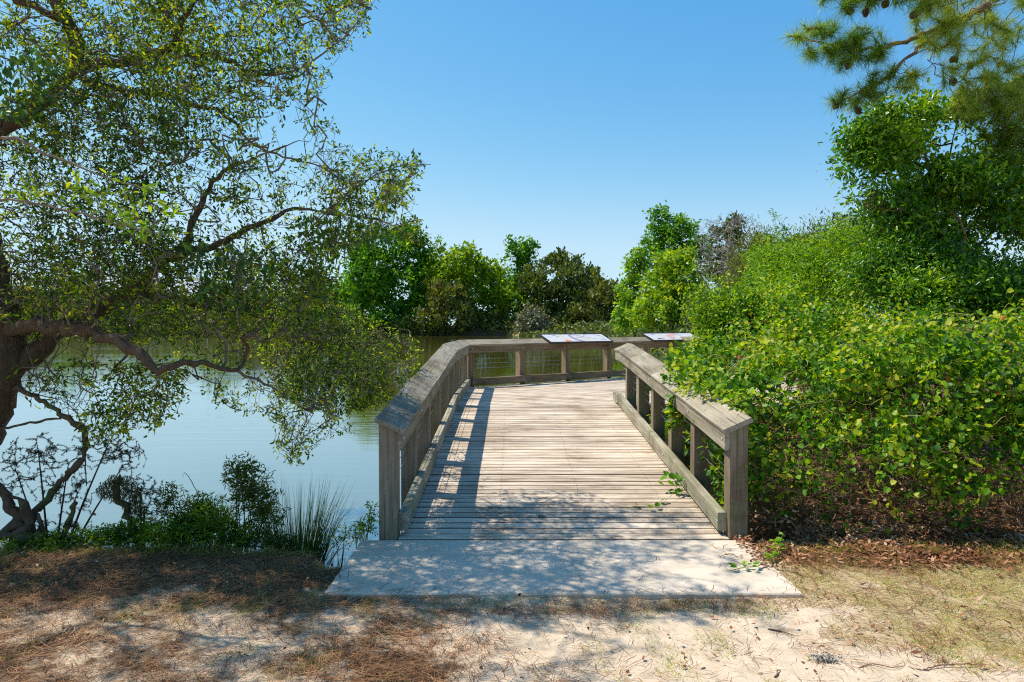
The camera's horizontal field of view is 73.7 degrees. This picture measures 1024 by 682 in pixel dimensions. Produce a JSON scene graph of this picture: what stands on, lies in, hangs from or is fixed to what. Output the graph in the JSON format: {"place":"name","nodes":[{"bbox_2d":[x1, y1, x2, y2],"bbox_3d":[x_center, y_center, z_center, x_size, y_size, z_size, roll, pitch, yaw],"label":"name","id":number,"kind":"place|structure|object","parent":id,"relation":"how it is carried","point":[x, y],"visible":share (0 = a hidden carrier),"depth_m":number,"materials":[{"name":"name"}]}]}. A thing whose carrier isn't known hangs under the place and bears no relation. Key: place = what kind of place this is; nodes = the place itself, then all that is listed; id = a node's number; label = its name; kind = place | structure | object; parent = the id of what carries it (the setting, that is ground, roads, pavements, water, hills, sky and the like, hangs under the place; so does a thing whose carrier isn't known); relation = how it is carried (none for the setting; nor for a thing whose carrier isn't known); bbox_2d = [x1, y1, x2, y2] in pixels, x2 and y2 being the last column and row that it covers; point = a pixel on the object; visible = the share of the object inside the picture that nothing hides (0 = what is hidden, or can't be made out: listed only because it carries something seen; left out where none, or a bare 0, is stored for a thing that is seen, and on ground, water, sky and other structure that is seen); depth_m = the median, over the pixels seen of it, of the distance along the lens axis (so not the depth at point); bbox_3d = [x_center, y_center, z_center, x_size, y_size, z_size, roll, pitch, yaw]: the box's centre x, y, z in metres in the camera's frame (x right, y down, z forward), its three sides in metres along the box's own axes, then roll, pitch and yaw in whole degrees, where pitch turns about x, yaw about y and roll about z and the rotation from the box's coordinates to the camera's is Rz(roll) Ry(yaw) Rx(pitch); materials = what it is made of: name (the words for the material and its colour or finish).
{"place":"outdoors","nodes":[
{"label":"outdoors","id":0,"kind":"place"},
{"bbox_2d":[0,335,783,567],"bbox_3d":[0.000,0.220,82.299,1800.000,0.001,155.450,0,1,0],"label":"water","id":1,"kind":"structure","parent":0,"point":[199,440],"depth_m":12.16,"materials":[{"name":"blue liquid"}]},
{"bbox_2d":[0,326,1023,681],"bbox_3d":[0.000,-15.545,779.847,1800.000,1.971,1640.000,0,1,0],"label":"ground","id":2,"kind":"structure","parent":0,"point":[790,658],"depth_m":3.66,"materials":[{"name":"beige sand"}]},
{"bbox_2d":[0,482,46,549],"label":"tree stump","id":3,"kind":"object","parent":2,"relation":"on","point":[21,521],"visible":0.69,"depth_m":5.00,"materials":[{"name":"brown wood"}]},
{"bbox_2d":[14,281,41,312],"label":"shore tree","id":4,"kind":"object","parent":2,"relation":"on","point":[26,291],"visible":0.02,"depth_m":170.96,"materials":[{"name":"green plant"}]},
{"bbox_2d":[0,385,90,544],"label":"dead branch","id":5,"kind":"object","parent":2,"relation":"on","point":[49,497],"visible":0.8,"depth_m":5.20,"materials":[{"name":"brown wood"}]},
{"bbox_2d":[0,519,120,553],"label":"leafy herb","id":6,"kind":"object","parent":2,"relation":"on","point":[53,541],"visible":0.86,"depth_m":4.97,"materials":[{"name":"green plant"}]},
{"bbox_2d":[39,280,87,313],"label":"shore tree","id":7,"kind":"object","parent":2,"relation":"on","point":[63,296],"visible":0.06,"depth_m":171.33,"materials":[{"name":"green plant"}]},
{"bbox_2d":[59,501,77,543],"bbox_3d":[-3.271,1.348,5.030,0.146,0.341,0.064,0,1,0],"label":"broken stake","id":8,"kind":"object","parent":2,"relation":"on","point":[73,505],"visible":0.75,"depth_m":5.01,"materials":[{"name":"green wood"}]},
{"bbox_2d":[0,432,145,543],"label":"shrub","id":9,"kind":"object","parent":2,"relation":"on","point":[77,485],"visible":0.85,"depth_m":5.34,"materials":[{"name":"green plant"}]},
{"bbox_2d":[21,474,162,548],"bbox_3d":[-3.247,1.398,5.171,1.270,0.802,0.583,0,1,-8],"label":"shrub","id":10,"kind":"object","parent":2,"relation":"on","point":[144,489],"visible":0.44,"depth_m":5.09,"materials":[{"name":"green plant"}]},
{"bbox_2d":[95,474,148,547],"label":"shrub","id":11,"kind":"object","parent":2,"relation":"on","point":[116,495],"visible":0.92,"depth_m":5.14,"materials":[{"name":"green plant"}]},
{"bbox_2d":[123,289,176,328],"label":"shore tree","id":12,"kind":"object","parent":2,"relation":"on","point":[164,311],"visible":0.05,"depth_m":170.41,"materials":[{"name":"green plant"}]},
{"bbox_2d":[85,503,262,550],"bbox_3d":[-2.493,1.390,5.047,1.296,0.349,0.548,0,1,0],"label":"leafy herb","id":13,"kind":"object","parent":2,"relation":"on","point":[173,532],"visible":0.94,"depth_m":5.01,"materials":[{"name":"green plant"}]},
{"bbox_2d":[152,479,213,539],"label":"willowy shrub","id":14,"kind":"object","parent":2,"relation":"on","point":[165,505],"visible":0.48,"depth_m":5.13,"materials":[{"name":"green plant"}]},
{"bbox_2d":[166,291,210,327],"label":"shore tree","id":15,"kind":"object","parent":2,"relation":"on","point":[189,309],"visible":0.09,"depth_m":170.98,"materials":[{"name":"green plant"}]},
{"bbox_2d":[149,499,230,547],"bbox_3d":[-2.477,1.453,5.236,0.851,0.567,0.362,0,1,0],"label":"shrub","id":16,"kind":"object","parent":2,"relation":"on","point":[180,524],"visible":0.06,"depth_m":5.18,"materials":[{"name":"green plant"}]},
{"bbox_2d":[183,472,201,512],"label":"dry reed","id":17,"kind":"object","parent":2,"relation":"on","point":[194,487],"visible":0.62,"depth_m":5.17,"materials":[{"name":"brown plant"}]},
{"bbox_2d":[181,490,234,543],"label":"willowy shrub","id":18,"kind":"object","parent":2,"relation":"on","point":[208,501],"visible":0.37,"depth_m":5.22,"materials":[{"name":"green plant"}]},
{"bbox_2d":[0,0,430,465],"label":"leaning tree","id":19,"kind":"object","parent":2,"relation":"on","point":[20,357],"visible":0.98,"depth_m":5.16,"materials":[{"name":"green plant"}]},
{"bbox_2d":[0,48,391,312],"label":"creeper","id":20,"kind":"object","parent":19,"relation":"attached to","point":[7,73],"visible":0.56,"depth_m":5.03,"materials":[{"name":"green plant"}]},
{"bbox_2d":[197,279,252,326],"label":"shore tree","id":21,"kind":"object","parent":2,"relation":"on","point":[227,300],"visible":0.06,"depth_m":170.94,"materials":[{"name":"green plant"}]},
{"bbox_2d":[219,451,290,549],"bbox_3d":[-1.965,1.355,5.202,0.494,1.052,0.434,1,1,22],"label":"willowy shrub","id":22,"kind":"object","parent":2,"relation":"on","point":[242,490],"visible":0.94,"depth_m":5.15,"materials":[{"name":"green plant"}]},
{"bbox_2d":[234,286,277,326],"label":"shore tree","id":23,"kind":"object","parent":2,"relation":"on","point":[258,304],"visible":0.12,"depth_m":170.31,"materials":[{"name":"green plant"}]},
{"bbox_2d":[219,521,309,553],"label":"leafy herb","id":24,"kind":"object","parent":2,"relation":"on","point":[267,541],"visible":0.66,"depth_m":5.00,"materials":[{"name":"green plant"}]},
{"bbox_2d":[268,285,308,316],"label":"shore tree","id":25,"kind":"object","parent":2,"relation":"on","point":[281,305],"visible":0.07,"depth_m":170.74,"materials":[{"name":"green plant"}]},
{"bbox_2d":[22,309,571,335],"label":"undergrowth","id":26,"kind":"object","parent":2,"relation":"on","point":[507,326],"visible":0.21,"depth_m":145.09,"materials":[{"name":"green plant"}]},
{"bbox_2d":[233,473,373,568],"bbox_3d":[-1.575,1.399,5.128,1.226,0.831,0.479,0,1,0],"label":"rush clump","id":27,"kind":"object","parent":2,"relation":"on","point":[318,548],"visible":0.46,"depth_m":5.10,"materials":[{"name":"green plant"}]},
{"bbox_2d":[306,536,352,569],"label":"rush clump","id":28,"kind":"object","parent":2,"relation":"on","point":[333,558],"visible":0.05,"depth_m":5.10,"materials":[{"name":"green plant"}]},
{"bbox_2d":[326,522,353,567],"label":"leafy herb","id":29,"kind":"object","parent":2,"relation":"on","point":[340,537],"visible":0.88,"depth_m":4.98,"materials":[{"name":"green plant"}]},
{"bbox_2d":[323,278,361,322],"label":"broadleaf tree","id":30,"kind":"object","parent":2,"relation":"on","point":[340,297],"visible":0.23,"depth_m":158.62,"materials":[{"name":"green plant"}]},
{"bbox_2d":[348,500,379,547],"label":"leafy herb","id":31,"kind":"object","parent":2,"relation":"on","point":[360,523],"visible":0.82,"depth_m":5.14,"materials":[{"name":"green plant"}]},
{"bbox_2d":[342,302,428,334],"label":"dark bush","id":32,"kind":"object","parent":2,"relation":"on","point":[375,312],"visible":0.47,"depth_m":145.88,"materials":[{"name":"green plant"}]},
{"bbox_2d":[332,219,442,320],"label":"broadleaf tree","id":33,"kind":"object","parent":2,"relation":"on","point":[378,282],"visible":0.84,"depth_m":149.68,"materials":[{"name":"green plant"}]},
{"bbox_2d":[392,259,450,320],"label":"broadleaf tree","id":34,"kind":"object","parent":2,"relation":"on","point":[418,317],"visible":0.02,"depth_m":159.47,"materials":[{"name":"green plant"}]},
{"bbox_2d":[413,273,484,332],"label":"broadleaf tree","id":35,"kind":"object","parent":2,"relation":"on","point":[460,308],"visible":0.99,"depth_m":143.09,"materials":[{"name":"green plant"}]},
{"bbox_2d":[418,239,518,327],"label":"broadleaf tree","id":36,"kind":"object","parent":2,"relation":"on","point":[480,267],"visible":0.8,"depth_m":149.48,"materials":[{"name":"green plant"}]},
{"bbox_2d":[456,300,526,329],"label":"dark bush","id":37,"kind":"object","parent":2,"relation":"on","point":[490,317],"visible":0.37,"depth_m":149.43,"materials":[{"name":"green plant"}]},
{"bbox_2d":[475,263,518,321],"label":"broadleaf tree","id":38,"kind":"object","parent":2,"relation":"on","point":[514,308],"visible":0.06,"depth_m":159.80,"materials":[{"name":"green plant"}]},
{"bbox_2d":[0,531,1023,681],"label":"pine needle litter","id":39,"kind":"object","parent":2,"relation":"on","point":[249,596],"visible":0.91,"depth_m":3.84,"materials":[{"name":"brown plant"}]},
{"bbox_2d":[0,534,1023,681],"bbox_3d":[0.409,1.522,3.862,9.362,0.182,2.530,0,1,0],"label":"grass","id":40,"kind":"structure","parent":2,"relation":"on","point":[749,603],"depth_m":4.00,"materials":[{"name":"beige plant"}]},
{"bbox_2d":[0,522,1023,681],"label":"leaf litter","id":41,"kind":"object","parent":2,"relation":"on","point":[941,539],"visible":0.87,"depth_m":4.91,"materials":[{"name":"brown plant"}]},
{"bbox_2d":[0,564,1023,681],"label":"grit","id":42,"kind":"object","parent":2,"relation":"on","point":[540,636],"visible":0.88,"depth_m":3.61,"materials":[{"name":"beige gravel"}]},
{"bbox_2d":[501,234,543,321],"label":"broadleaf tree","id":43,"kind":"object","parent":2,"relation":"on","point":[521,256],"visible":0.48,"depth_m":156.03,"materials":[{"name":"green plant"}]},
{"bbox_2d":[512,300,559,334],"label":"pale bush","id":44,"kind":"object","parent":2,"relation":"on","point":[534,322],"visible":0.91,"depth_m":139.06,"materials":[{"name":"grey plant"}]},
{"bbox_2d":[323,540,802,599],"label":"concrete slab","id":45,"kind":"structure","parent":2,"relation":"on","point":[511,568],"depth_m":4.47,"materials":[{"name":"grey concrete"}]},
{"bbox_2d":[728,531,785,570],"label":"ground vine","id":46,"kind":"object","parent":45,"relation":"on","point":[777,542],"visible":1,"depth_m":4.62,"materials":[{"name":"green plant"}]},
{"bbox_2d":[514,246,611,327],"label":"broadleaf tree","id":47,"kind":"object","parent":2,"relation":"on","point":[569,290],"visible":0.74,"depth_m":147.87,"materials":[{"name":"green plant"}]},
{"bbox_2d":[552,313,590,328],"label":"dark bush","id":48,"kind":"object","parent":2,"relation":"on","point":[560,322],"visible":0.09,"depth_m":144.75,"materials":[{"name":"green plant"}]},
{"bbox_2d":[562,273,641,324],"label":"broadleaf tree","id":49,"kind":"object","parent":2,"relation":"on","point":[594,308],"visible":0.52,"depth_m":141.02,"materials":[{"name":"green plant"}]},
{"bbox_2d":[610,243,653,336],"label":"broadleaf tree","id":50,"kind":"object","parent":2,"relation":"on","point":[632,275],"visible":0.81,"depth_m":61.30,"materials":[{"name":"green plant"}]},
{"bbox_2d":[398,374,870,539],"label":"boardwalk","id":51,"kind":"structure","parent":2,"relation":"on","point":[577,460],"depth_m":6.72,"materials":[{"name":"grey wood"}]},
{"bbox_2d":[374,340,470,539],"bbox_3d":[-0.909,1.380,9.200,0.246,2.638,8.182,0,1,0],"label":"railing","id":52,"kind":"object","parent":51,"relation":"attached to","point":[414,426],"visible":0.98,"depth_m":6.15,"materials":[{"name":"grey wood"}]},
{"bbox_2d":[465,337,809,386],"bbox_3d":[2.757,1.241,15.554,8.589,2.638,2.058,0,1,-21],"label":"railing","id":53,"kind":"object","parent":51,"relation":"attached to","point":[519,347],"visible":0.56,"depth_m":14.28,"materials":[{"name":"brown wood"}]},
{"bbox_2d":[538,333,613,343],"bbox_3d":[1.425,-0.057,14.965,1.860,0.217,0.418,-1,2,-38],"label":"reading sign","id":54,"kind":"object","parent":53,"relation":"attached to","point":[569,338],"visible":1,"depth_m":14.90,"materials":[{"name":"white metal"}]},
{"bbox_2d":[641,332,693,341],"bbox_3d":[3.981,-0.100,16.939,1.860,0.217,0.418,-1,2,-38],"label":"reading sign","id":55,"kind":"object","parent":53,"relation":"attached to","point":[665,337],"visible":0.9,"depth_m":16.76,"materials":[{"name":"white metal"}]},
{"bbox_2d":[633,471,683,508],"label":"vine sprig","id":56,"kind":"object","parent":51,"relation":"on","point":[672,475],"visible":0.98,"depth_m":6.15,"materials":[{"name":"green plant"}]},
{"bbox_2d":[613,343,753,541],"bbox_3d":[1.680,1.410,7.858,0.246,2.638,5.497,0,1,0],"label":"railing","id":57,"kind":"object","parent":51,"relation":"attached to","point":[724,426],"visible":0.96,"depth_m":6.12,"materials":[{"name":"grey wood"}]},
{"bbox_2d":[646,339,759,509],"bbox_3d":[1.799,0.697,6.942,0.632,1.394,3.751,0,1,0],"label":"vine spray","id":58,"kind":"object","parent":57,"relation":"attached to","point":[689,366],"visible":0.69,"depth_m":6.43,"materials":[{"name":"green plant"}]},
{"bbox_2d":[621,242,714,332],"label":"broadleaf tree","id":59,"kind":"object","parent":2,"relation":"on","point":[661,301],"visible":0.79,"depth_m":54.78,"materials":[{"name":"green plant"}]},
{"bbox_2d":[634,200,715,325],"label":"broadleaf tree","id":60,"kind":"object","parent":2,"relation":"on","point":[669,237],"visible":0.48,"depth_m":65.05,"materials":[{"name":"green plant"}]},
{"bbox_2d":[679,298,699,331],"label":"dark bush","id":61,"kind":"object","parent":2,"relation":"on","point":[685,317],"visible":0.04,"depth_m":30.00,"materials":[{"name":"green plant"}]},
{"bbox_2d":[508,320,930,431],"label":"undergrowth","id":62,"kind":"object","parent":2,"relation":"on","point":[605,327],"visible":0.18,"depth_m":91.18,"materials":[{"name":"green plant"}]},
{"bbox_2d":[696,210,752,293],"bbox_3d":[12.164,-3.224,36.663,3.768,8.121,5.602,0,1,0],"label":"bare tree","id":63,"kind":"object","parent":2,"relation":"on","point":[719,246],"visible":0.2,"depth_m":37.71,"materials":[{"name":"grey plant"}]},
{"bbox_2d":[694,212,759,364],"bbox_3d":[7.595,-1.853,23.992,2.355,5.693,3.652,0,1,18],"label":"bare tree","id":64,"kind":"object","parent":2,"relation":"on","point":[730,239],"visible":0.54,"depth_m":23.83,"materials":[{"name":"grey plant"}]},
{"bbox_2d":[675,265,812,379],"bbox_3d":[3.205,0.330,9.488,2.053,2.752,1.402,0,1,0],"label":"vine covered shrub","id":65,"kind":"object","parent":2,"relation":"on","point":[708,307],"visible":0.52,"depth_m":9.25,"materials":[{"name":"green plant"}]},
{"bbox_2d":[712,215,790,379],"bbox_3d":[5.319,-0.599,14.763,2.042,4.378,2.256,0,1,0],"label":"juniper","id":66,"kind":"object","parent":2,"relation":"on","point":[737,263],"visible":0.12,"depth_m":14.89,"materials":[{"name":"green plant"}]},
{"bbox_2d":[720,196,899,418],"bbox_3d":[4.867,-0.295,10.981,2.794,3.926,2.946,1,1,30],"label":"bright shrub","id":67,"kind":"object","parent":2,"relation":"on","point":[807,267],"visible":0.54,"depth_m":10.72,"materials":[{"name":"green plant"}]},
{"bbox_2d":[769,208,798,250],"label":"tall shoot","id":68,"kind":"object","parent":67,"relation":"attached to","point":[783,229],"visible":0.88,"depth_m":11.54,"materials":[{"name":"green plant"}]},
{"bbox_2d":[787,206,853,341],"bbox_3d":[9.031,-1.313,19.987,2.834,5.400,1.931,1,1,24],"label":"juniper","id":69,"kind":"object","parent":2,"relation":"on","point":[814,230],"visible":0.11,"depth_m":19.90,"materials":[{"name":"green plant"}]},
{"bbox_2d":[779,213,878,348],"bbox_3d":[12.915,-2.138,27.673,4.935,6.304,3.551,0,1,0],"label":"cedar","id":70,"kind":"object","parent":2,"relation":"on","point":[842,216],"visible":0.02,"depth_m":27.66,"materials":[{"name":"green plant"}]},
{"bbox_2d":[807,651,851,663],"bbox_3d":[1.530,1.536,3.313,0.208,0.049,0.086,0,1,0],"label":"lichen scrap","id":71,"kind":"object","parent":2,"relation":"on","point":[827,658],"visible":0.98,"depth_m":3.30,"materials":[{"name":"grey plant"}]},
{"bbox_2d":[665,280,1023,540],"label":"vine thicket","id":72,"kind":"object","parent":2,"relation":"on","point":[834,375],"visible":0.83,"depth_m":5.59,"materials":[{"name":"green plant"}]},
{"bbox_2d":[858,663,901,667],"bbox_3d":[1.751,1.543,3.241,0.221,0.012,0.034,0,1,0],"label":"stick","id":73,"kind":"object","parent":2,"relation":"on","point":[879,664],"visible":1,"depth_m":3.24,"materials":[{"name":"brown wood"}]},
{"bbox_2d":[770,0,1023,193],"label":"pine tree","id":74,"kind":"object","parent":2,"relation":"on","point":[1011,93],"visible":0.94,"depth_m":8.67,"materials":[{"name":"green plant"}]},
{"bbox_2d":[844,213,949,417],"bbox_3d":[6.938,-0.484,12.068,1.948,4.252,1.648,0,1,0],"label":"bronze bush","id":75,"kind":"object","parent":2,"relation":"on","point":[894,250],"visible":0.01,"depth_m":12.14,"materials":[{"name":"brown plant"}]},
{"bbox_2d":[858,193,966,443],"bbox_3d":[5.238,-0.287,9.105,1.507,3.386,0.660,0,1,-22],"label":"bare tree","id":76,"kind":"object","parent":2,"relation":"on","point":[959,220],"visible":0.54,"depth_m":9.00,"materials":[{"name":"brown plant"}]},
{"bbox_2d":[816,70,1023,405],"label":"glossy tree","id":77,"kind":"object","parent":2,"relation":"on","point":[945,183],"visible":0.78,"depth_m":9.04,"materials":[{"name":"green plant"}]},
{"bbox_2d":[822,218,1023,413],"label":"leafy shrub","id":78,"kind":"object","parent":2,"relation":"on","point":[887,274],"visible":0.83,"depth_m":8.40,"materials":[{"name":"green plant"}]},
{"bbox_2d":[923,660,979,669],"bbox_3d":[2.086,1.540,3.286,0.323,0.015,0.103,0,1,-11],"label":"stick","id":79,"kind":"object","parent":2,"relation":"on","point":[928,667],"visible":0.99,"depth_m":3.25,"materials":[{"name":"brown wood"}]},
{"bbox_2d":[0,0,1023,326],"label":"sky","id":80,"kind":"structure","parent":0,"point":[556,123],"materials":[{"name":"blue"}]}
]}

